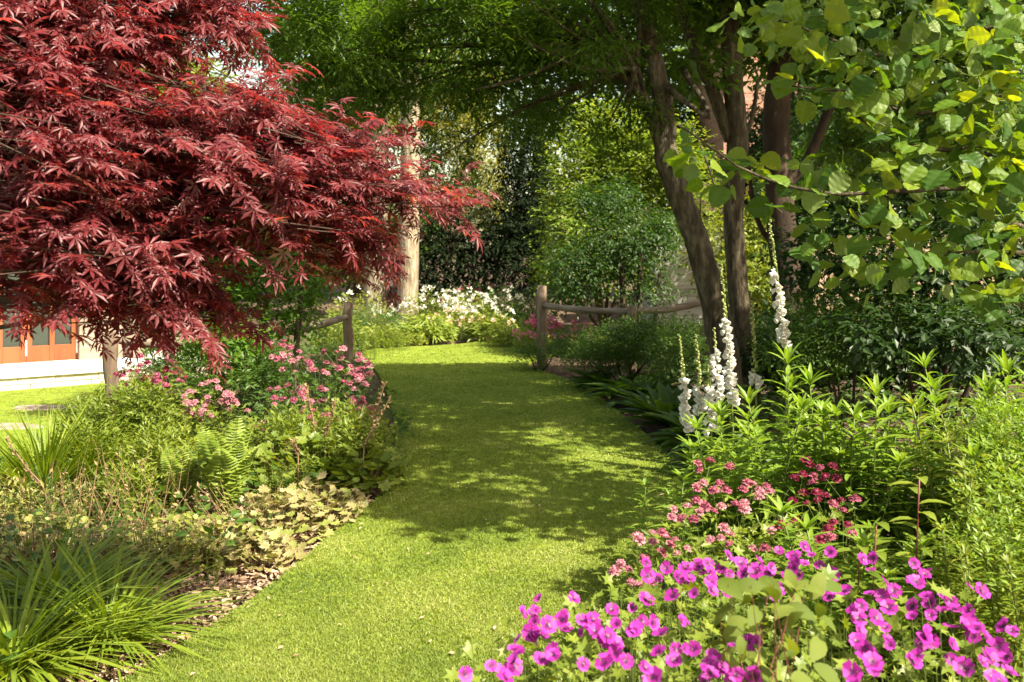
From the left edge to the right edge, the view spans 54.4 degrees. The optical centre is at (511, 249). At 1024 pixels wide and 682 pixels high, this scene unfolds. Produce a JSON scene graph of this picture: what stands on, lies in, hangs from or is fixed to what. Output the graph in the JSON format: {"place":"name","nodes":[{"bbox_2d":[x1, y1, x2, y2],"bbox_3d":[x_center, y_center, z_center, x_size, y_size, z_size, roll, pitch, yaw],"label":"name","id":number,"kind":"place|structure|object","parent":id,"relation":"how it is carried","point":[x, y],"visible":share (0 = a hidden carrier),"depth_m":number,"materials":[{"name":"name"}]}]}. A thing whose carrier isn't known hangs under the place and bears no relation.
{"place":"outdoors","nodes":[
{"label":"outdoors","id":0,"kind":"place"},
{"bbox_2d":[0,165,147,363],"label":"garden house","id":1,"kind":"structure","parent":0,"point":[48,345],"depth_m":11.19,"materials":[{"name":"beige paint"}]},
{"bbox_2d":[0,274,26,363],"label":"door","id":2,"kind":"structure","parent":1,"relation":"in","point":[10,352],"depth_m":10.96,"materials":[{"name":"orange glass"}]},
{"bbox_2d":[26,287,77,362],"bbox_3d":[-5.183,0.230,11.211,0.530,2.040,0.061,0,0,-38],"label":"door","id":3,"kind":"structure","parent":1,"relation":"in","point":[45,346],"depth_m":11.20,"materials":[{"name":"brown wood"}]},
{"bbox_2d":[0,380,148,470],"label":"side lawn","id":4,"kind":"structure","parent":0,"point":[33,395],"depth_m":9.36,"materials":[{"name":"green plant"}]},
{"bbox_2d":[0,351,230,390],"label":"stone terrace","id":5,"kind":"structure","parent":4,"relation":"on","point":[26,375],"depth_m":10.44,"materials":[{"name":"beige stone"}]},
{"bbox_2d":[118,332,687,681],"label":"lawn","id":6,"kind":"structure","parent":0,"point":[464,359],"depth_m":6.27,"materials":[{"name":"green plant"}]},
{"bbox_2d":[0,252,1023,681],"bbox_3d":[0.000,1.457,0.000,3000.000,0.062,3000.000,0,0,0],"label":"ground","id":7,"kind":"structure","parent":0,"point":[580,318],"depth_m":9.45,"materials":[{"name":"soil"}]},
{"bbox_2d":[0,466,104,544],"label":"bushy plant","id":8,"kind":"object","parent":7,"relation":"on","point":[11,504],"visible":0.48,"depth_m":5.01,"materials":[{"name":"green plant"}]},
{"bbox_2d":[0,511,119,578],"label":"heuchera","id":9,"kind":"object","parent":7,"relation":"on","point":[4,552],"visible":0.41,"depth_m":4.42,"materials":[{"name":"green plant"}]},
{"bbox_2d":[0,456,126,561],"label":"leafy border plant","id":10,"kind":"object","parent":7,"relation":"on","point":[50,486],"visible":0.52,"depth_m":4.86,"materials":[{"name":"green plant"}]},
{"bbox_2d":[0,396,151,504],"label":"grass tuft","id":11,"kind":"object","parent":7,"relation":"on","point":[44,460],"visible":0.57,"depth_m":5.58,"materials":[{"name":"green plant"}]},
{"bbox_2d":[0,527,189,681],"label":"grass tuft","id":12,"kind":"object","parent":7,"relation":"on","point":[31,673],"visible":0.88,"depth_m":3.40,"materials":[{"name":"green plant"}]},
{"bbox_2d":[0,436,191,568],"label":"dry stems","id":13,"kind":"object","parent":7,"relation":"on","point":[93,486],"visible":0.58,"depth_m":4.81,"materials":[{"name":"plant"}]},
{"bbox_2d":[4,401,197,497],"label":"grass tuft","id":14,"kind":"object","parent":7,"relation":"on","point":[93,452],"visible":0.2,"depth_m":5.75,"materials":[{"name":"green plant"}]},
{"bbox_2d":[0,505,224,657],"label":"grass tuft","id":15,"kind":"object","parent":7,"relation":"on","point":[46,565],"visible":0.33,"depth_m":3.98,"materials":[{"name":"green plant"}]},
{"bbox_2d":[44,371,192,472],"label":"bushy plant","id":16,"kind":"object","parent":7,"relation":"on","point":[133,400],"visible":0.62,"depth_m":6.12,"materials":[{"name":"green plant"}]},
{"bbox_2d":[57,384,195,505],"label":"leafy border plant","id":17,"kind":"object","parent":7,"relation":"on","point":[141,410],"visible":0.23,"depth_m":6.11,"materials":[{"name":"green plant"}]},
{"bbox_2d":[0,522,266,681],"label":"grass tuft","id":18,"kind":"object","parent":7,"relation":"on","point":[167,611],"visible":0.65,"depth_m":3.62,"materials":[{"name":"green plant"}]},
{"bbox_2d":[82,416,196,522],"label":"bushy plant","id":19,"kind":"object","parent":7,"relation":"on","point":[135,473],"visible":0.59,"depth_m":5.46,"materials":[{"name":"green plant"}]},
{"bbox_2d":[70,353,226,468],"bbox_3d":[-2.348,1.051,6.408,1.081,0.802,0.789,0,0,0],"label":"astrantia","id":20,"kind":"object","parent":7,"relation":"on","point":[157,381],"visible":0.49,"depth_m":6.35,"materials":[{"name":"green plant"}]},
{"bbox_2d":[79,514,222,583],"bbox_3d":[-1.629,1.327,4.463,0.642,0.249,0.652,0,0,0],"label":"heuchera","id":21,"kind":"object","parent":7,"relation":"on","point":[206,539],"visible":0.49,"depth_m":4.43,"materials":[{"name":"green plant"}]},
{"bbox_2d":[56,440,248,542],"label":"dry stems","id":22,"kind":"object","parent":7,"relation":"on","point":[138,500],"visible":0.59,"depth_m":5.01,"materials":[{"name":"plant"}]},
{"bbox_2d":[115,434,202,531],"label":"leafy border plant","id":23,"kind":"object","parent":7,"relation":"on","point":[152,490],"visible":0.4,"depth_m":5.36,"materials":[{"name":"green plant"}]},
{"bbox_2d":[106,510,222,590],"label":"leafy border plant","id":24,"kind":"object","parent":7,"relation":"on","point":[217,567],"visible":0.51,"depth_m":4.42,"materials":[{"name":"green plant"}]},
{"bbox_2d":[160,440,201,509],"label":"fern","id":25,"kind":"object","parent":7,"relation":"on","point":[176,465],"visible":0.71,"depth_m":5.39,"materials":[{"name":"green plant"}]},
{"bbox_2d":[105,29,269,283],"bbox_3d":[-9.403,-3.365,23.611,8.157,9.736,4.694,0,0,0],"label":"tall tree","id":26,"kind":"object","parent":7,"relation":"on","point":[211,75],"visible":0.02,"depth_m":23.71,"materials":[{"name":"green plant"}]},
{"bbox_2d":[135,510,260,572],"bbox_3d":[-1.458,1.337,4.665,0.603,0.230,0.608,0,0,0],"label":"heuchera","id":27,"kind":"object","parent":7,"relation":"on","point":[219,524],"visible":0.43,"depth_m":4.63,"materials":[{"name":"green plant"}]},
{"bbox_2d":[148,378,269,484],"bbox_3d":[-1.886,1.127,6.213,0.777,0.649,0.686,0,0,0],"label":"astrantia","id":28,"kind":"object","parent":7,"relation":"on","point":[206,406],"visible":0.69,"depth_m":6.19,"materials":[{"name":"pink plant"}]},
{"bbox_2d":[133,332,298,430],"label":"bushy plant","id":29,"kind":"object","parent":7,"relation":"on","point":[241,370],"visible":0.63,"depth_m":7.51,"materials":[{"name":"green plant"}]},
{"bbox_2d":[132,346,301,430],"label":"leafy border plant","id":30,"kind":"object","parent":7,"relation":"on","point":[245,395],"visible":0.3,"depth_m":7.85,"materials":[{"name":"green plant"}]},
{"bbox_2d":[177,416,260,511],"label":"fern","id":31,"kind":"object","parent":7,"relation":"on","point":[226,462],"visible":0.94,"depth_m":5.21,"materials":[{"name":"green plant"}]},
{"bbox_2d":[102,302,353,432],"bbox_3d":[-2.173,1.050,8.720,0.350,1.010,3.784,0,0,17],"label":"rail fence","id":32,"kind":"object","parent":7,"relation":"on","point":[110,366],"visible":0.29,"depth_m":7.82,"materials":[{"name":"brown wood"}]},
{"bbox_2d":[132,217,349,421],"bbox_3d":[-2.417,0.480,8.299,2.098,1.945,2.227,0,0,0],"label":"garden shrub","id":33,"kind":"object","parent":7,"relation":"on","point":[300,293],"visible":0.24,"depth_m":8.18,"materials":[{"name":"green plant"}]},
{"bbox_2d":[0,0,500,385],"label":"red maple","id":34,"kind":"object","parent":7,"relation":"on","point":[113,203],"visible":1,"depth_m":2.98,"materials":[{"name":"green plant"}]},
{"bbox_2d":[204,526,306,576],"bbox_3d":[-1.173,1.369,4.567,0.469,0.167,0.481,0,0,0],"label":"heuchera","id":35,"kind":"object","parent":7,"relation":"on","point":[269,542],"visible":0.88,"depth_m":4.50,"materials":[{"name":"yellow plant"}]},
{"bbox_2d":[221,484,335,546],"bbox_3d":[-1.177,1.322,4.988,0.591,0.259,0.590,0,0,0],"label":"heuchera","id":36,"kind":"object","parent":7,"relation":"on","point":[322,526],"visible":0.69,"depth_m":4.96,"materials":[{"name":"yellow plant"}]},
{"bbox_2d":[243,422,360,494],"bbox_3d":[-1.259,1.253,5.982,0.771,0.398,0.780,0,0,0],"label":"heuchera","id":37,"kind":"object","parent":7,"relation":"on","point":[314,436],"visible":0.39,"depth_m":5.86,"materials":[{"name":"green plant"}]},
{"bbox_2d":[266,471,368,531],"bbox_3d":[-1.032,1.319,5.280,0.541,0.267,0.538,0,0,0],"label":"heuchera","id":38,"kind":"object","parent":7,"relation":"on","point":[354,511],"visible":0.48,"depth_m":5.24,"materials":[{"name":"yellow plant"}]},
{"bbox_2d":[247,395,394,485],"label":"bushy plant","id":39,"kind":"object","parent":7,"relation":"on","point":[344,426],"visible":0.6,"depth_m":6.12,"materials":[{"name":"green plant"}]},
{"bbox_2d":[244,0,398,318],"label":"tall tree","id":40,"kind":"object","parent":7,"relation":"on","point":[382,291],"visible":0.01,"depth_m":21.30,"materials":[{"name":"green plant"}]},
{"bbox_2d":[243,390,410,476],"bbox_3d":[-1.213,1.208,6.490,1.111,0.621,0.786,0,0,0],"label":"astrantia","id":41,"kind":"object","parent":7,"relation":"on","point":[301,393],"visible":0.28,"depth_m":6.46,"materials":[{"name":"green plant"}]},
{"bbox_2d":[240,339,414,449],"bbox_3d":[-1.325,1.057,7.060,1.280,0.790,1.079,0,0,0],"label":"astrantia","id":42,"kind":"object","parent":7,"relation":"on","point":[349,381],"visible":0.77,"depth_m":7.08,"materials":[{"name":"pink plant"}]},
{"bbox_2d":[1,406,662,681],"bbox_3d":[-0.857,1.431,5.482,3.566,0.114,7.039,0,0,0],"label":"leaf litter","id":43,"kind":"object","parent":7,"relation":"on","point":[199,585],"visible":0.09,"depth_m":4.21,"materials":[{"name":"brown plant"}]},
{"bbox_2d":[306,310,370,351],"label":"border perennial","id":44,"kind":"object","parent":7,"relation":"on","point":[357,327],"visible":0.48,"depth_m":14.12,"materials":[{"name":"green plant"}]},
{"bbox_2d":[311,439,411,498],"bbox_3d":[-0.907,1.288,5.937,0.626,0.327,0.631,0,0,0],"label":"heuchera","id":45,"kind":"object","parent":7,"relation":"on","point":[391,461],"visible":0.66,"depth_m":5.82,"materials":[{"name":"green plant"}]},
{"bbox_2d":[325,285,397,328],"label":"border perennial","id":46,"kind":"object","parent":7,"relation":"on","point":[356,301],"visible":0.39,"depth_m":16.41,"materials":[{"name":"green plant"}]},
{"bbox_2d":[314,324,409,376],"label":"border plant","id":47,"kind":"object","parent":7,"relation":"on","point":[362,347],"visible":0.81,"depth_m":12.49,"materials":[{"name":"green plant"}]},
{"bbox_2d":[244,0,517,296],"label":"tall tree","id":48,"kind":"object","parent":7,"relation":"on","point":[354,288],"visible":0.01,"depth_m":30.73,"materials":[{"name":"green plant"}]},
{"bbox_2d":[354,322,407,348],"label":"border perennial","id":49,"kind":"object","parent":7,"relation":"on","point":[379,333],"visible":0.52,"depth_m":14.52,"materials":[{"name":"green plant"}]},
{"bbox_2d":[278,49,512,293],"bbox_3d":[-2.965,-2.061,25.531,6.382,7.031,3.868,0,0,0],"label":"tree","id":50,"kind":"object","parent":7,"relation":"on","point":[465,117],"visible":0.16,"depth_m":25.21,"materials":[{"name":"green plant"}]},
{"bbox_2d":[277,0,513,324],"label":"tall tree","id":51,"kind":"object","parent":7,"relation":"on","point":[411,269],"visible":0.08,"depth_m":18.87,"materials":[{"name":"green plant"}]},
{"bbox_2d":[393,311,458,345],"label":"border perennial","id":52,"kind":"object","parent":7,"relation":"on","point":[433,328],"visible":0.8,"depth_m":15.26,"materials":[{"name":"green plant"}]},
{"bbox_2d":[394,285,471,328],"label":"border perennial","id":53,"kind":"object","parent":7,"relation":"on","point":[418,304],"visible":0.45,"depth_m":16.86,"materials":[{"name":"plant"}]},
{"bbox_2d":[436,287,500,333],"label":"border perennial","id":54,"kind":"object","parent":7,"relation":"on","point":[473,307],"visible":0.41,"depth_m":16.67,"materials":[{"name":"white plant"}]},
{"bbox_2d":[199,0,748,435],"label":"leaning tree","id":55,"kind":"object","parent":7,"relation":"on","point":[574,52],"visible":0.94,"depth_m":7.67,"materials":[{"name":"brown plant"}]},
{"bbox_2d":[384,101,563,316],"bbox_3d":[-0.905,-0.828,21.571,4.384,5.129,2.811,0,0,0],"label":"conifer hedge","id":56,"kind":"object","parent":7,"relation":"on","point":[505,246],"visible":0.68,"depth_m":21.26,"materials":[{"name":"green plant"}]},
{"bbox_2d":[460,310,517,341],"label":"border perennial","id":57,"kind":"object","parent":7,"relation":"on","point":[475,330],"visible":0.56,"depth_m":15.47,"materials":[{"name":"green plant"}]},
{"bbox_2d":[479,285,531,328],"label":"border perennial","id":58,"kind":"object","parent":7,"relation":"on","point":[510,310],"visible":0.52,"depth_m":16.91,"materials":[{"name":"white plant"}]},
{"bbox_2d":[0,311,1023,681],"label":"ground cover","id":59,"kind":"object","parent":7,"relation":"on","point":[290,481],"visible":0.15,"depth_m":6.92,"materials":[{"name":"green plant"}]},
{"bbox_2d":[439,593,624,681],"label":"geranium","id":60,"kind":"object","parent":7,"relation":"on","point":[515,659],"visible":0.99,"depth_m":2.18,"materials":[{"name":"pink plant"}]},
{"bbox_2d":[502,326,569,371],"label":"shrub","id":61,"kind":"object","parent":7,"relation":"on","point":[534,362],"visible":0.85,"depth_m":11.68,"materials":[{"name":"green plant"}]},
{"bbox_2d":[510,313,568,352],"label":"border perennial","id":62,"kind":"object","parent":7,"relation":"on","point":[556,323],"visible":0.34,"depth_m":13.68,"materials":[{"name":"pink plant"}]},
{"bbox_2d":[419,0,701,295],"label":"tall tree","id":63,"kind":"object","parent":7,"relation":"on","point":[590,95],"visible":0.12,"depth_m":31.37,"materials":[{"name":"green plant"}]},
{"bbox_2d":[563,368,649,399],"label":"hosta","id":64,"kind":"object","parent":7,"relation":"on","point":[592,377],"visible":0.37,"depth_m":9.91,"materials":[{"name":"green plant"}]},
{"bbox_2d":[529,166,695,358],"bbox_3d":[1.346,0.136,13.581,2.236,2.632,1.959,0,0,0],"label":"round shrub","id":65,"kind":"object","parent":7,"relation":"on","point":[625,258],"visible":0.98,"depth_m":13.31,"materials":[{"name":"green plant"}]},
{"bbox_2d":[515,93,722,330],"bbox_3d":[1.956,-0.690,17.468,3.797,4.419,3.192,0,0,0],"label":"beech shrub","id":66,"kind":"object","parent":7,"relation":"on","point":[649,172],"visible":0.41,"depth_m":17.21,"materials":[{"name":"green plant"}]},
{"bbox_2d":[535,285,711,383],"bbox_3d":[1.062,0.990,11.151,2.244,1.130,0.838,0,0,32],"label":"rail fence","id":67,"kind":"object","parent":7,"relation":"on","point":[542,305],"visible":0.49,"depth_m":11.19,"materials":[{"name":"brown wood"}]},
{"bbox_2d":[526,567,723,681],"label":"geranium","id":68,"kind":"object","parent":7,"relation":"on","point":[588,621],"visible":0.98,"depth_m":2.19,"materials":[{"name":"purple plant"}]},
{"bbox_2d":[541,304,709,384],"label":"bed shrub","id":69,"kind":"object","parent":7,"relation":"on","point":[658,343],"visible":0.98,"depth_m":9.85,"materials":[{"name":"green plant"}]},
{"bbox_2d":[580,371,691,407],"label":"hosta","id":70,"kind":"object","parent":7,"relation":"on","point":[640,381],"visible":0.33,"depth_m":9.24,"materials":[{"name":"green plant"}]},
{"bbox_2d":[571,1,716,209],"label":"tall tree","id":71,"kind":"object","parent":7,"relation":"on","point":[677,44],"visible":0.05,"depth_m":30.48,"materials":[{"name":"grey plant"}]},
{"bbox_2d":[502,0,835,418],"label":"upright tree","id":72,"kind":"object","parent":7,"relation":"on","point":[729,113],"visible":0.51,"depth_m":8.62,"materials":[{"name":"brown plant"}]},
{"bbox_2d":[610,380,730,429],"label":"hosta","id":73,"kind":"object","parent":7,"relation":"on","point":[642,404],"visible":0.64,"depth_m":7.98,"materials":[{"name":"green plant"}]},
{"bbox_2d":[541,526,800,681],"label":"astrantia","id":74,"kind":"object","parent":7,"relation":"on","point":[639,539],"visible":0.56,"depth_m":3.11,"materials":[{"name":"green plant"}]},
{"bbox_2d":[652,334,714,475],"bbox_3d":[1.111,0.992,6.315,0.448,0.918,0.373,0,0,35],"label":"foxglove","id":75,"kind":"object","parent":7,"relation":"on","point":[684,395],"visible":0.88,"depth_m":6.29,"materials":[{"name":"white plant"}]},
{"bbox_2d":[671,334,715,468],"bbox_3d":[1.250,1.000,6.514,0.417,0.901,0.340,0,0,-43],"label":"foxglove","id":76,"kind":"object","parent":7,"relation":"on","point":[700,407],"visible":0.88,"depth_m":6.49,"materials":[{"name":"white plant"}]},
{"bbox_2d":[636,409,759,452],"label":"hosta","id":77,"kind":"object","parent":7,"relation":"on","point":[667,439],"visible":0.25,"depth_m":7.24,"materials":[{"name":"green plant"}]},
{"bbox_2d":[611,540,814,681],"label":"geranium","id":78,"kind":"object","parent":7,"relation":"on","point":[721,567],"visible":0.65,"depth_m":2.53,"materials":[{"name":"purple plant"}]},
{"bbox_2d":[624,466,805,614],"bbox_3d":[0.827,1.144,4.027,0.800,0.613,0.786,0,0,0],"label":"lance leaved plant","id":79,"kind":"object","parent":7,"relation":"on","point":[684,477],"visible":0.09,"depth_m":3.87,"materials":[{"name":"green plant"}]},
{"bbox_2d":[693,327,749,472],"bbox_3d":[1.337,0.974,6.411,0.436,0.953,0.424,0,0,0],"label":"foxglove","id":80,"kind":"object","parent":7,"relation":"on","point":[717,394],"visible":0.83,"depth_m":6.39,"materials":[{"name":"white plant"}]},
{"bbox_2d":[599,456,849,667],"bbox_3d":[0.737,1.113,3.474,0.890,0.679,0.687,0,0,0],"label":"astrantia","id":81,"kind":"object","parent":7,"relation":"on","point":[745,508],"visible":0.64,"depth_m":3.47,"materials":[{"name":"pink plant"}]},
{"bbox_2d":[702,264,757,474],"bbox_3d":[1.343,0.767,6.080,0.403,1.367,0.422,0,0,0],"label":"foxglove","id":82,"kind":"object","parent":7,"relation":"on","point":[730,379],"visible":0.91,"depth_m":6.08,"materials":[{"name":"white plant"}]},
{"bbox_2d":[680,123,794,315],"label":"light shrub","id":83,"kind":"object","parent":7,"relation":"on","point":[757,287],"visible":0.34,"depth_m":13.89,"materials":[{"name":"green plant"}]},
{"bbox_2d":[690,31,812,300],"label":"brick house","id":84,"kind":"structure","parent":7,"relation":"on","point":[717,141],"depth_m":27.94,"materials":[{"name":"brown brick"}]},
{"bbox_2d":[651,619,858,681],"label":"geranium","id":85,"kind":"object","parent":7,"relation":"on","point":[710,661],"visible":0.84,"depth_m":2.01,"materials":[{"name":"purple plant"}]},
{"bbox_2d":[648,341,871,615],"bbox_3d":[0.980,0.900,4.077,0.915,1.100,0.900,0,0,0],"label":"lance leaved plant","id":86,"kind":"object","parent":7,"relation":"on","point":[736,477],"visible":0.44,"depth_m":3.86,"materials":[{"name":"green plant"}]},
{"bbox_2d":[703,569,841,681],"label":"leafy sprig","id":87,"kind":"object","parent":7,"relation":"on","point":[818,585],"visible":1,"depth_m":1.88,"materials":[{"name":"green plant"}]},
{"bbox_2d":[760,219,809,468],"bbox_3d":[1.772,0.603,6.239,0.414,1.694,0.412,0,0,18],"label":"foxglove","id":88,"kind":"object","parent":7,"relation":"on","point":[783,333],"visible":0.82,"depth_m":6.24,"materials":[{"name":"white plant"}]},
{"bbox_2d":[717,73,876,300],"bbox_3d":[6.755,-2.301,23.739,4.917,7.632,3.134,0,0,0],"label":"broad tree","id":89,"kind":"object","parent":7,"relation":"on","point":[756,140],"visible":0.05,"depth_m":23.61,"materials":[{"name":"grey plant"}]},
{"bbox_2d":[733,455,919,681],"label":"astrantia","id":90,"kind":"object","parent":7,"relation":"on","point":[828,537],"visible":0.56,"depth_m":3.44,"materials":[{"name":"green plant"}]},
{"bbox_2d":[735,545,939,681],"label":"geranium","id":91,"kind":"object","parent":7,"relation":"on","point":[848,670],"visible":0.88,"depth_m":2.32,"materials":[{"name":"purple plant"}]},
{"bbox_2d":[663,0,1023,327],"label":"hazel bush","id":92,"kind":"object","parent":7,"relation":"on","point":[868,100],"visible":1,"depth_m":4.28,"materials":[{"name":"green plant"}]},
{"bbox_2d":[681,0,1023,399],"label":"dark trunked tree","id":93,"kind":"object","parent":7,"relation":"on","point":[776,135],"visible":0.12,"depth_m":9.84,"materials":[{"name":"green plant"}]},
{"bbox_2d":[745,275,985,460],"bbox_3d":[2.337,0.820,6.741,1.628,1.373,1.445,0,0,0],"label":"shrub","id":94,"kind":"object","parent":7,"relation":"on","point":[812,340],"visible":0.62,"depth_m":6.54,"materials":[{"name":"green plant"}]},
{"bbox_2d":[776,373,965,639],"bbox_3d":[1.400,0.950,3.949,0.804,1.000,0.870,0,0,0],"label":"lance leaved plant","id":95,"kind":"object","parent":7,"relation":"on","point":[863,461],"visible":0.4,"depth_m":3.71,"materials":[{"name":"green plant"}]},
{"bbox_2d":[721,27,1023,333],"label":"tree","id":96,"kind":"object","parent":7,"relation":"on","point":[795,140],"visible":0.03,"depth_m":15.77,"materials":[{"name":"green plant"}]},
{"bbox_2d":[737,281,1023,411],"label":"laurel bush","id":97,"kind":"object","parent":7,"relation":"on","point":[891,370],"visible":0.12,"depth_m":8.64,"materials":[{"name":"green plant"}]},
{"bbox_2d":[755,81,1023,453],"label":"dark shrub","id":98,"kind":"object","parent":7,"relation":"on","point":[952,347],"visible":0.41,"depth_m":6.28,"materials":[{"name":"green plant"}]},
{"bbox_2d":[828,476,951,681],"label":"red stemmed plant","id":99,"kind":"object","parent":7,"relation":"on","point":[864,549],"visible":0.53,"depth_m":2.85,"materials":[{"name":"green plant"}]},
{"bbox_2d":[757,493,1023,681],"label":"lance leaved plant","id":100,"kind":"object","parent":7,"relation":"on","point":[865,538],"visible":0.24,"depth_m":3.01,"materials":[{"name":"green plant"}]},
{"bbox_2d":[818,349,1023,650],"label":"lance leaved plant","id":101,"kind":"object","parent":7,"relation":"on","point":[937,399],"visible":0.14,"depth_m":3.76,"materials":[{"name":"green plant"}]},
{"bbox_2d":[839,580,1023,681],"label":"geranium","id":102,"kind":"object","parent":7,"relation":"on","point":[952,662],"visible":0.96,"depth_m":2.17,"materials":[{"name":"purple plant"}]},
{"bbox_2d":[900,355,1023,681],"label":"yellow flecked plant","id":103,"kind":"object","parent":7,"relation":"on","point":[967,509],"visible":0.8,"depth_m":2.93,"materials":[{"name":"green plant"}]},
{"bbox_2d":[941,348,1023,649],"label":"lance leaved plant","id":104,"kind":"object","parent":7,"relation":"on","point":[1007,364],"visible":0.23,"depth_m":3.43,"materials":[{"name":"green plant"}]},
{"bbox_2d":[171,2,1023,250],"label":"sky","id":105,"kind":"structure","parent":0,"point":[250,74],"materials":[{"name":"white"}]},
{"bbox_2d":[628,181,746,325],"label":"shrub","id":106,"kind":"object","parent":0,"point":[687,287],"depth_m":19.00,"materials":[{"name":"green plant"}]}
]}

